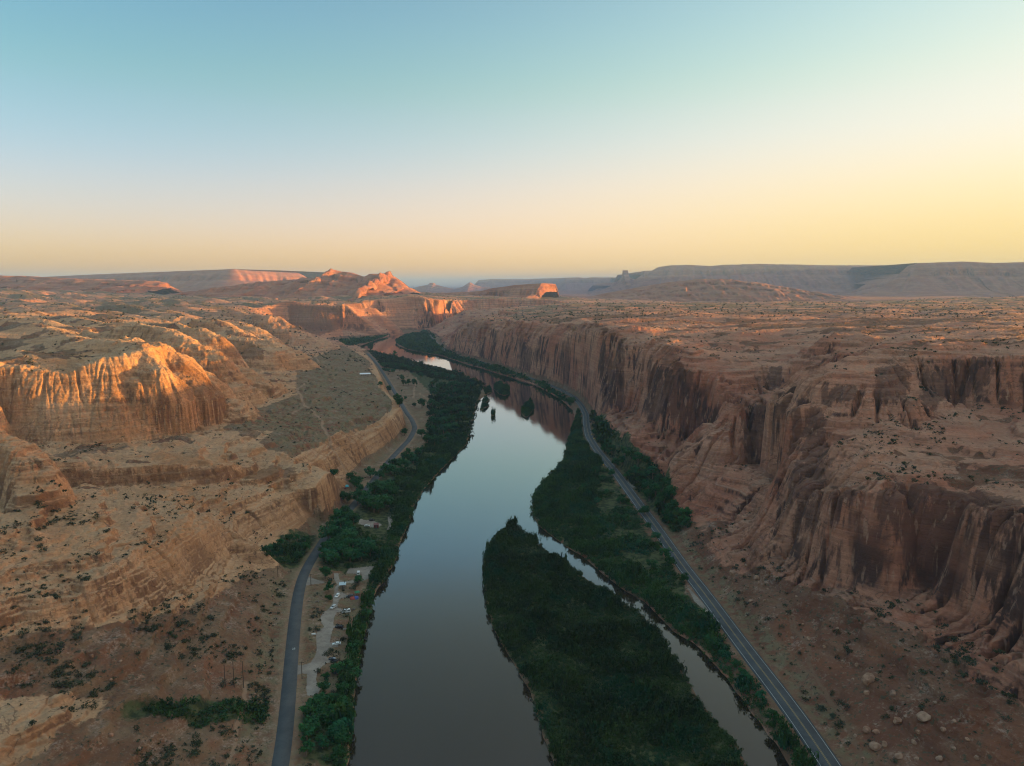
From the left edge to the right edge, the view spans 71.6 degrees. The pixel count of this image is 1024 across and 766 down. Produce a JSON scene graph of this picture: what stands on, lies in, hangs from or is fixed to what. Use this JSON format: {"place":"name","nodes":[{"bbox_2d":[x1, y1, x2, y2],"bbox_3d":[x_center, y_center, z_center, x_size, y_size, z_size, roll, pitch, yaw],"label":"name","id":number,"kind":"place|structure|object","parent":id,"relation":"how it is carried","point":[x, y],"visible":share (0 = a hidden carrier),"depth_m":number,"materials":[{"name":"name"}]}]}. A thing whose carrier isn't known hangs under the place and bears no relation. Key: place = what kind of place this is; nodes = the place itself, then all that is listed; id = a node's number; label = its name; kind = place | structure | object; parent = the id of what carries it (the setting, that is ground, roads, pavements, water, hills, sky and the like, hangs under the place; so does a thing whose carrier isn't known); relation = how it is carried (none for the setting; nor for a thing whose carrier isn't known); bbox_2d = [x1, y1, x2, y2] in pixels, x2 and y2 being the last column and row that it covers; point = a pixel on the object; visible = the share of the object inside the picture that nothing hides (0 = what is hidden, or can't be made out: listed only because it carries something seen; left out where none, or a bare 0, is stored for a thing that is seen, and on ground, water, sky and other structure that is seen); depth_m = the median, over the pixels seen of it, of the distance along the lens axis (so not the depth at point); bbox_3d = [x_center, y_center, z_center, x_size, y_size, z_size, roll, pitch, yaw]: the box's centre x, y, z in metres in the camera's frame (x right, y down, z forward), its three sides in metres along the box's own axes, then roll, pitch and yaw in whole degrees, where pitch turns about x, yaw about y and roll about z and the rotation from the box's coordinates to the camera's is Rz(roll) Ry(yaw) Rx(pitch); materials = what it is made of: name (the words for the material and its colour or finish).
{"place":"outdoors","nodes":[
{"label":"outdoors","id":0,"kind":"place"},
{"bbox_2d":[0,275,181,294],"bbox_3d":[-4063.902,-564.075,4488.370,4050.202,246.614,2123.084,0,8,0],"label":"hills","id":1,"kind":"structure","parent":0,"point":[74,284],"depth_m":4469.36,"materials":[{"name":"stone"}]},
{"bbox_2d":[52,269,323,291],"bbox_3d":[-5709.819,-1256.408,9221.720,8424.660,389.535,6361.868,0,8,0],"label":"mesa","id":2,"kind":"structure","parent":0,"point":[187,281],"depth_m":7894.98,"materials":[{"name":"stone"}]},
{"bbox_2d":[167,268,419,300],"bbox_3d":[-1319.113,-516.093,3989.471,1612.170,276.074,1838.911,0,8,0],"label":"hills","id":3,"kind":"structure","parent":0,"point":[331,282],"depth_m":4106.32,"materials":[{"name":"stone"}]},
{"bbox_2d":[271,353,416,765],"bbox_3d":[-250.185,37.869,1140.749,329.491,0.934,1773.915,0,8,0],"label":"river road","id":4,"kind":"structure","parent":0,"point":[283,744],"depth_m":378.47,"materials":[{"name":"asphalt"}]},
{"bbox_2d":[297,516,392,695],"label":"campground road","id":5,"kind":"structure","parent":0,"point":[323,638],"depth_m":402.46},
{"bbox_2d":[412,283,452,291],"bbox_3d":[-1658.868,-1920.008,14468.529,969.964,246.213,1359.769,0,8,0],"label":"butte","id":6,"kind":"object","parent":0,"point":[431,287],"visible":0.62,"depth_m":14471.46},
{"bbox_2d":[450,282,489,291],"bbox_3d":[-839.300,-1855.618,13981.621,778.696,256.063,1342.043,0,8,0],"label":"butte","id":7,"kind":"object","parent":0,"point":[470,287],"visible":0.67,"depth_m":13989.34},
{"bbox_2d":[438,283,558,297],"bbox_3d":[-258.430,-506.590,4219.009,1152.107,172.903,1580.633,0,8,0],"label":"hills","id":8,"kind":"structure","parent":0,"point":[539,290],"depth_m":4277.63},
{"bbox_2d":[0,288,1023,765],"bbox_3d":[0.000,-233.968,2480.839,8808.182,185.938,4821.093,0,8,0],"label":"terrain","id":9,"kind":"structure","parent":0,"point":[812,516],"depth_m":494.34,"materials":[{"name":"stone"}]},
{"bbox_2d":[141,428,446,761],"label":"riverbank thicket","id":10,"kind":"object","parent":9,"relation":"on","point":[255,706],"visible":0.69,"depth_m":323.47,"materials":[{"name":"green plant"}]},
{"bbox_2d":[294,551,303,559],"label":"cottonwood tree","id":11,"kind":"object","parent":9,"relation":"on","point":[298,554],"visible":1,"depth_m":501.56,"materials":[{"name":"green plant"}]},
{"bbox_2d":[300,541,310,548],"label":"cottonwood tree","id":12,"kind":"object","parent":9,"relation":"on","point":[304,544],"visible":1,"depth_m":518.51,"materials":[{"name":"green plant"}]},
{"bbox_2d":[298,702,314,716],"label":"cottonwood tree","id":13,"kind":"object","parent":9,"relation":"on","point":[303,708],"visible":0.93,"depth_m":320.21,"materials":[{"name":"green plant"}]},
{"bbox_2d":[298,722,315,741],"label":"cottonwood tree","id":14,"kind":"object","parent":9,"relation":"on","point":[307,729],"visible":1,"depth_m":303.97,"materials":[{"name":"green plant"}]},
{"bbox_2d":[298,738,315,755],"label":"cottonwood tree","id":15,"kind":"object","parent":9,"relation":"on","point":[307,745],"visible":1,"depth_m":294.71,"materials":[{"name":"green plant"}]},
{"bbox_2d":[303,715,320,729],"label":"cottonwood tree","id":16,"kind":"object","parent":9,"relation":"on","point":[314,719],"visible":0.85,"depth_m":311.86,"materials":[{"name":"green plant"}]},
{"bbox_2d":[305,692,323,705],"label":"cottonwood tree","id":17,"kind":"object","parent":9,"relation":"on","point":[310,700],"visible":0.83,"depth_m":327.72,"materials":[{"name":"green plant"}]},
{"bbox_2d":[311,704,327,715],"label":"cottonwood tree","id":18,"kind":"object","parent":9,"relation":"on","point":[316,709],"visible":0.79,"depth_m":319.49,"materials":[{"name":"green plant"}]},
{"bbox_2d":[311,692,328,704],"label":"cottonwood tree","id":19,"kind":"object","parent":9,"relation":"on","point":[319,700],"visible":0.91,"depth_m":327.92,"materials":[{"name":"green plant"}]},
{"bbox_2d":[315,733,328,748],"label":"cottonwood tree","id":20,"kind":"object","parent":9,"relation":"on","point":[321,739],"visible":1,"depth_m":300.94,"materials":[{"name":"green plant"}]},
{"bbox_2d":[316,679,330,692],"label":"cottonwood tree","id":21,"kind":"object","parent":9,"relation":"on","point":[324,685],"visible":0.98,"depth_m":340.55,"materials":[{"name":"green plant"}]},
{"bbox_2d":[319,548,329,561],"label":"cottonwood tree","id":22,"kind":"object","parent":9,"relation":"on","point":[324,550],"visible":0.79,"depth_m":499.45,"materials":[{"name":"green plant"}]},
{"bbox_2d":[317,709,333,723],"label":"cottonwood tree","id":23,"kind":"object","parent":9,"relation":"on","point":[325,714],"visible":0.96,"depth_m":316.45,"materials":[{"name":"green plant"}]},
{"bbox_2d":[319,566,332,578],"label":"cottonwood tree","id":24,"kind":"object","parent":9,"relation":"on","point":[323,570],"visible":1,"depth_m":471.72,"materials":[{"name":"green plant"}]},
{"bbox_2d":[318,524,337,538],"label":"cottonwood tree","id":25,"kind":"object","parent":9,"relation":"on","point":[327,530],"visible":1,"depth_m":536.67,"materials":[{"name":"green plant"}]},
{"bbox_2d":[323,581,333,591],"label":"cottonwood tree","id":26,"kind":"object","parent":9,"relation":"on","point":[328,585],"visible":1,"depth_m":452.70,"materials":[{"name":"green plant"}]},
{"bbox_2d":[321,704,337,718],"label":"cottonwood tree","id":27,"kind":"object","parent":9,"relation":"on","point":[330,707],"visible":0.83,"depth_m":320.06,"materials":[{"name":"green plant"}]},
{"bbox_2d":[325,550,340,564],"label":"cottonwood tree","id":28,"kind":"object","parent":9,"relation":"on","point":[330,555],"visible":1,"depth_m":493.88,"materials":[{"name":"green plant"}]},
{"bbox_2d":[325,724,341,738],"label":"cottonwood tree","id":29,"kind":"object","parent":9,"relation":"on","point":[332,728],"visible":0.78,"depth_m":308.68,"materials":[{"name":"green plant"}]},
{"bbox_2d":[328,508,343,519],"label":"cottonwood tree","id":30,"kind":"object","parent":9,"relation":"on","point":[338,513],"visible":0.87,"depth_m":569.25,"materials":[{"name":"green plant"}]},
{"bbox_2d":[327,540,344,552],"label":"cottonwood tree","id":31,"kind":"object","parent":9,"relation":"on","point":[337,547],"visible":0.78,"depth_m":508.42,"materials":[{"name":"green plant"}]},
{"bbox_2d":[329,691,342,703],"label":"cottonwood tree","id":32,"kind":"object","parent":9,"relation":"on","point":[336,695],"visible":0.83,"depth_m":332.02,"materials":[{"name":"green plant"}]},
{"bbox_2d":[329,661,344,674],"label":"cottonwood tree","id":33,"kind":"object","parent":9,"relation":"on","point":[337,667],"visible":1,"depth_m":359.20,"materials":[{"name":"green plant"}]},
{"bbox_2d":[330,744,344,759],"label":"cottonwood tree","id":34,"kind":"object","parent":9,"relation":"on","point":[338,751],"visible":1,"depth_m":296.59,"materials":[{"name":"green plant"}]},
{"bbox_2d":[332,517,349,530],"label":"cottonwood tree","id":35,"kind":"object","parent":9,"relation":"on","point":[342,521],"visible":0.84,"depth_m":548.63,"materials":[{"name":"green plant"}]},
{"bbox_2d":[331,726,351,745],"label":"cottonwood tree","id":36,"kind":"object","parent":9,"relation":"on","point":[340,736],"visible":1,"depth_m":304.84,"materials":[{"name":"green plant"}]},
{"bbox_2d":[333,717,349,727],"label":"cottonwood tree","id":37,"kind":"object","parent":9,"relation":"on","point":[337,722],"visible":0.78,"depth_m":314.30,"materials":[{"name":"green plant"}]},
{"bbox_2d":[335,681,348,693],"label":"cottonwood tree","id":38,"kind":"object","parent":9,"relation":"on","point":[343,684],"visible":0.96,"depth_m":343.55,"materials":[{"name":"green plant"}]},
{"bbox_2d":[338,695,348,706],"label":"cottonwood tree","id":39,"kind":"object","parent":9,"relation":"on","point":[344,698],"visible":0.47,"depth_m":330.96,"materials":[{"name":"green plant"}]},
{"bbox_2d":[336,526,356,538],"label":"cottonwood tree","id":40,"kind":"object","parent":9,"relation":"on","point":[348,533],"visible":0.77,"depth_m":532.94,"materials":[{"name":"green plant"}]},
{"bbox_2d":[340,491,352,502],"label":"cottonwood tree","id":41,"kind":"object","parent":9,"relation":"on","point":[347,496],"visible":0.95,"depth_m":633.19,"materials":[{"name":"green plant"}]},
{"bbox_2d":[342,547,357,562],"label":"cottonwood tree","id":42,"kind":"object","parent":9,"relation":"on","point":[349,553],"visible":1,"depth_m":502.07,"materials":[{"name":"green plant"}]},
{"bbox_2d":[347,513,361,524],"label":"cottonwood tree","id":43,"kind":"object","parent":9,"relation":"on","point":[355,516],"visible":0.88,"depth_m":567.74,"materials":[{"name":"green plant"}]},
{"bbox_2d":[347,640,363,652],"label":"cottonwood tree","id":44,"kind":"object","parent":9,"relation":"on","point":[354,644],"visible":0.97,"depth_m":384.50,"materials":[{"name":"green plant"}]},
{"bbox_2d":[348,666,362,678],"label":"cottonwood tree","id":45,"kind":"object","parent":9,"relation":"on","point":[356,670],"visible":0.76,"depth_m":359.88,"materials":[{"name":"green plant"}]},
{"bbox_2d":[350,478,361,489],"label":"cottonwood tree","id":46,"kind":"object","parent":9,"relation":"on","point":[355,482],"visible":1,"depth_m":672.98,"materials":[{"name":"green plant"}]},
{"bbox_2d":[350,489,363,503],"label":"cottonwood tree","id":47,"kind":"object","parent":9,"relation":"on","point":[356,493],"visible":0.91,"depth_m":630.86,"materials":[{"name":"green plant"}]},
{"bbox_2d":[361,496,370,508],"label":"cottonwood tree","id":48,"kind":"object","parent":9,"relation":"on","point":[365,500],"visible":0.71,"depth_m":618.25,"materials":[{"name":"green plant"}]},
{"bbox_2d":[360,540,377,555],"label":"cottonwood tree","id":49,"kind":"object","parent":9,"relation":"on","point":[369,545],"visible":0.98,"depth_m":514.47,"materials":[{"name":"green plant"}]},
{"bbox_2d":[364,466,376,477],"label":"cottonwood tree","id":50,"kind":"object","parent":9,"relation":"on","point":[370,470],"visible":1,"depth_m":715.70,"materials":[{"name":"green plant"}]},
{"bbox_2d":[366,481,380,491],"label":"cottonwood tree","id":51,"kind":"object","parent":9,"relation":"on","point":[372,486],"visible":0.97,"depth_m":657.17,"materials":[{"name":"green plant"}]},
{"bbox_2d":[366,497,383,512],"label":"cottonwood tree","id":52,"kind":"object","parent":9,"relation":"on","point":[373,501],"visible":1,"depth_m":610.74,"materials":[{"name":"green plant"}]},
{"bbox_2d":[375,470,385,478],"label":"cottonwood tree","id":53,"kind":"object","parent":9,"relation":"on","point":[380,473],"visible":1,"depth_m":712.37,"materials":[{"name":"green plant"}]},
{"bbox_2d":[375,494,392,509],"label":"cottonwood tree","id":54,"kind":"object","parent":9,"relation":"on","point":[384,498],"visible":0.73,"depth_m":621.38,"materials":[{"name":"green plant"}]},
{"bbox_2d":[379,463,392,474],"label":"cottonwood tree","id":55,"kind":"object","parent":9,"relation":"on","point":[384,466],"visible":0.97,"depth_m":726.28,"materials":[{"name":"green plant"}]},
{"bbox_2d":[380,479,395,490],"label":"cottonwood tree","id":56,"kind":"object","parent":9,"relation":"on","point":[387,483],"visible":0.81,"depth_m":667.44,"materials":[{"name":"green plant"}]},
{"bbox_2d":[332,431,466,765],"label":"riverbank thicket","id":57,"kind":"object","parent":9,"relation":"on","point":[388,552],"visible":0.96,"depth_m":508.27,"materials":[{"name":"green plant"}]},
{"bbox_2d":[407,452,418,462],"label":"cottonwood tree","id":58,"kind":"object","parent":9,"relation":"on","point":[412,456],"visible":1,"depth_m":780.60,"materials":[{"name":"green plant"}]},
{"bbox_2d":[338,329,575,404],"bbox_3d":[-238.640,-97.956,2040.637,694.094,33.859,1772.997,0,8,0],"label":"thicket","id":59,"kind":"object","parent":9,"relation":"on","point":[423,341],"visible":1,"depth_m":2121.77,"materials":[{"name":"green plant"}]},
{"bbox_2d":[0,290,1023,765],"bbox_3d":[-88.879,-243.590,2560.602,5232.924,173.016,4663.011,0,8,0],"label":"desert scrub","id":60,"kind":"object","parent":9,"relation":"on","point":[232,682],"visible":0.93,"depth_m":459.22,"materials":[{"name":"green plant"}]},
{"bbox_2d":[367,349,692,531],"bbox_3d":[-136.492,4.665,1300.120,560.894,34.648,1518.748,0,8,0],"label":"riverbank thicket","id":61,"kind":"object","parent":9,"relation":"on","point":[602,428],"visible":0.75,"depth_m":1085.04,"materials":[{"name":"green plant"}]},
{"bbox_2d":[606,444,615,454],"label":"cottonwood tree","id":62,"kind":"object","parent":9,"relation":"on","point":[611,447],"visible":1,"depth_m":806.11,"materials":[{"name":"green plant"}]},
{"bbox_2d":[480,515,748,765],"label":"island thicket","id":63,"kind":"object","parent":9,"relation":"on","point":[505,561],"visible":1,"depth_m":367.18,"materials":[{"name":"green plant"}]},
{"bbox_2d":[624,447,633,457],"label":"cottonwood tree","id":64,"kind":"object","parent":9,"relation":"on","point":[629,452],"visible":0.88,"depth_m":730.62,"materials":[{"name":"green plant"}]},
{"bbox_2d":[430,335,841,765],"bbox_3d":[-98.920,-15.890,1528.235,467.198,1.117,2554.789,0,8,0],"label":"highway","id":65,"kind":"structure","parent":9,"relation":"on","point":[804,727],"depth_m":392.21,"materials":[{"name":"asphalt"}]},
{"bbox_2d":[632,452,642,462],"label":"cottonwood tree","id":66,"kind":"object","parent":9,"relation":"on","point":[638,455],"visible":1,"depth_m":708.82,"materials":[{"name":"green plant"}]},
{"bbox_2d":[638,505,649,514],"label":"cottonwood tree","id":67,"kind":"object","parent":9,"relation":"on","point":[646,508],"visible":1,"depth_m":600.91,"materials":[{"name":"green plant"}]},
{"bbox_2d":[641,488,654,500],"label":"cottonwood tree","id":68,"kind":"object","parent":9,"relation":"on","point":[647,493],"visible":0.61,"depth_m":637.52,"materials":[{"name":"green plant"}]},
{"bbox_2d":[646,466,657,478],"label":"cottonwood tree","id":69,"kind":"object","parent":9,"relation":"on","point":[654,469],"visible":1,"depth_m":667.14,"materials":[{"name":"green plant"}]},
{"bbox_2d":[646,559,658,567],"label":"cottonwood tree","id":70,"kind":"object","parent":9,"relation":"on","point":[652,563],"visible":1,"depth_m":489.85,"materials":[{"name":"green plant"}]},
{"bbox_2d":[649,482,659,496],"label":"cottonwood tree","id":71,"kind":"object","parent":9,"relation":"on","point":[656,488],"visible":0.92,"depth_m":628.69,"materials":[{"name":"green plant"}]},
{"bbox_2d":[651,531,660,537],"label":"cottonwood tree","id":72,"kind":"object","parent":9,"relation":"on","point":[655,534],"visible":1,"depth_m":541.89,"materials":[{"name":"green plant"}]},
{"bbox_2d":[595,467,730,649],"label":"riverbank thicket","id":73,"kind":"object","parent":9,"relation":"on","point":[630,538],"visible":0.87,"depth_m":533.32,"materials":[{"name":"green plant"}]},
{"bbox_2d":[656,490,670,502],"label":"cottonwood tree","id":74,"kind":"object","parent":9,"relation":"on","point":[662,496],"visible":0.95,"depth_m":602.91,"materials":[{"name":"green plant"}]},
{"bbox_2d":[660,476,670,483],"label":"cottonwood tree","id":75,"kind":"object","parent":9,"relation":"on","point":[666,480],"visible":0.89,"depth_m":618.21,"materials":[{"name":"green plant"}]},
{"bbox_2d":[659,547,673,557],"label":"cottonwood tree","id":76,"kind":"object","parent":9,"relation":"on","point":[665,552],"visible":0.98,"depth_m":504.55,"materials":[{"name":"green plant"}]},
{"bbox_2d":[661,509,673,522],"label":"cottonwood tree","id":77,"kind":"object","parent":9,"relation":"on","point":[667,515],"visible":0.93,"depth_m":575.91,"materials":[{"name":"green plant"}]},
{"bbox_2d":[662,485,678,495],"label":"cottonwood tree","id":78,"kind":"object","parent":9,"relation":"on","point":[671,490],"visible":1,"depth_m":599.16,"materials":[{"name":"green plant"}]},
{"bbox_2d":[665,555,676,563],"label":"cottonwood tree","id":79,"kind":"object","parent":9,"relation":"on","point":[670,559],"visible":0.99,"depth_m":492.47,"materials":[{"name":"green plant"}]},
{"bbox_2d":[668,498,678,507],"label":"cottonwood tree","id":80,"kind":"object","parent":9,"relation":"on","point":[674,503],"visible":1,"depth_m":586.57,"materials":[{"name":"green plant"}]},
{"bbox_2d":[529,407,818,765],"bbox_3d":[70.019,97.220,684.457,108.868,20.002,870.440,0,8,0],"label":"riverbank thicket","id":81,"kind":"object","parent":9,"relation":"on","point":[560,503],"visible":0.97,"depth_m":528.83,"materials":[{"name":"green plant"}]},
{"bbox_2d":[628,482,719,631],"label":"highway pullout","id":82,"kind":"structure","parent":9,"relation":"on","point":[698,601],"depth_m":440.12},
{"bbox_2d":[678,572,688,582],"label":"cottonwood tree","id":83,"kind":"object","parent":9,"relation":"on","point":[684,577],"visible":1,"depth_m":465.05,"materials":[{"name":"green plant"}]},
{"bbox_2d":[678,514,690,524],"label":"cottonwood tree","id":84,"kind":"object","parent":9,"relation":"on","point":[687,518],"visible":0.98,"depth_m":553.96,"materials":[{"name":"green plant"}]},
{"bbox_2d":[678,507,693,516],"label":"cottonwood tree","id":85,"kind":"object","parent":9,"relation":"on","point":[686,509],"visible":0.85,"depth_m":565.00,"materials":[{"name":"green plant"}]},
{"bbox_2d":[709,636,721,646],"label":"cottonwood tree","id":86,"kind":"object","parent":9,"relation":"on","point":[715,640],"visible":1,"depth_m":385.10,"materials":[{"name":"green plant"}]},
{"bbox_2d":[744,671,753,681],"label":"cottonwood tree","id":87,"kind":"object","parent":9,"relation":"on","point":[749,676],"visible":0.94,"depth_m":349.83,"materials":[{"name":"green plant"}]},
{"bbox_2d":[755,689,766,700],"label":"cottonwood tree","id":88,"kind":"object","parent":9,"relation":"on","point":[759,693],"visible":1,"depth_m":334.93,"materials":[{"name":"green plant"}]},
{"bbox_2d":[766,708,778,720],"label":"cottonwood tree","id":89,"kind":"object","parent":9,"relation":"on","point":[774,714],"visible":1,"depth_m":320.40,"materials":[{"name":"green plant"}]},
{"bbox_2d":[861,673,874,685],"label":"boulder","id":90,"kind":"object","parent":9,"relation":"on","point":[867,679],"visible":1,"depth_m":324.15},
{"bbox_2d":[869,741,881,750],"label":"boulder","id":91,"kind":"object","parent":9,"relation":"on","point":[874,746],"visible":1,"depth_m":291.88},
{"bbox_2d":[893,717,901,723],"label":"boulder","id":92,"kind":"object","parent":9,"relation":"on","point":[897,720],"visible":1,"depth_m":300.92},
{"bbox_2d":[916,711,930,721],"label":"boulder","id":93,"kind":"object","parent":9,"relation":"on","point":[923,716],"visible":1,"depth_m":293.17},
{"bbox_2d":[0,0,1023,285],"label":"sky","id":94,"kind":"structure","parent":0,"point":[423,142],"materials":[{"name":"blue"}]},
{"bbox_2d":[474,277,615,287],"bbox_3d":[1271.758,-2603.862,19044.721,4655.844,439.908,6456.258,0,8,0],"label":"mesa","id":95,"kind":"structure","parent":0,"point":[493,283],"depth_m":18545.40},
{"bbox_2d":[347,333,788,765],"bbox_3d":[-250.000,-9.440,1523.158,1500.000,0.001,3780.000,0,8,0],"label":"river","id":96,"kind":"structure","parent":0,"point":[440,681],"depth_m":412.98,"materials":[{"name":"liquid"}]},
{"bbox_2d":[368,342,534,416],"bbox_3d":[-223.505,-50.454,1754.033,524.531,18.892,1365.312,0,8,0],"label":"islet thicket","id":97,"kind":"object","parent":96,"relation":"in","point":[527,407],"visible":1,"depth_m":1226.46,"materials":[{"name":"green plant"}]},
{"bbox_2d":[556,277,615,290],"bbox_3d":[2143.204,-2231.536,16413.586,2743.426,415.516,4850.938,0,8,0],"label":"mesa","id":98,"kind":"structure","parent":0,"point":[575,284],"depth_m":15468.09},
{"bbox_2d":[610,270,635,290],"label":"butte","id":99,"kind":"object","parent":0,"point":[626,281],"visible":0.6,"depth_m":10415.59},
{"bbox_2d":[408,286,977,301],"bbox_3d":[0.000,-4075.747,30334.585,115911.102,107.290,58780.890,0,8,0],"label":"terrain","id":100,"kind":"structure","parent":0,"point":[580,294],"depth_m":5279.67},
{"bbox_2d":[586,279,862,301],"bbox_3d":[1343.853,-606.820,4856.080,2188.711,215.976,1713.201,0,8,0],"label":"hills","id":101,"kind":"structure","parent":0,"point":[722,290],"depth_m":4769.82,"materials":[{"name":"stone"}]},
{"bbox_2d":[588,264,886,295],"bbox_3d":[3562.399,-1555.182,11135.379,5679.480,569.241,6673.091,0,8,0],"label":"mesa","id":102,"kind":"structure","parent":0,"point":[834,280],"depth_m":9842.54,"materials":[{"name":"stone"}]},
{"bbox_2d":[844,262,1023,296],"bbox_3d":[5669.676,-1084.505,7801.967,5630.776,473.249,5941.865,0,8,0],"label":"mesa","id":103,"kind":"structure","parent":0,"point":[974,279],"depth_m":7141.58,"materials":[{"name":"stone"}]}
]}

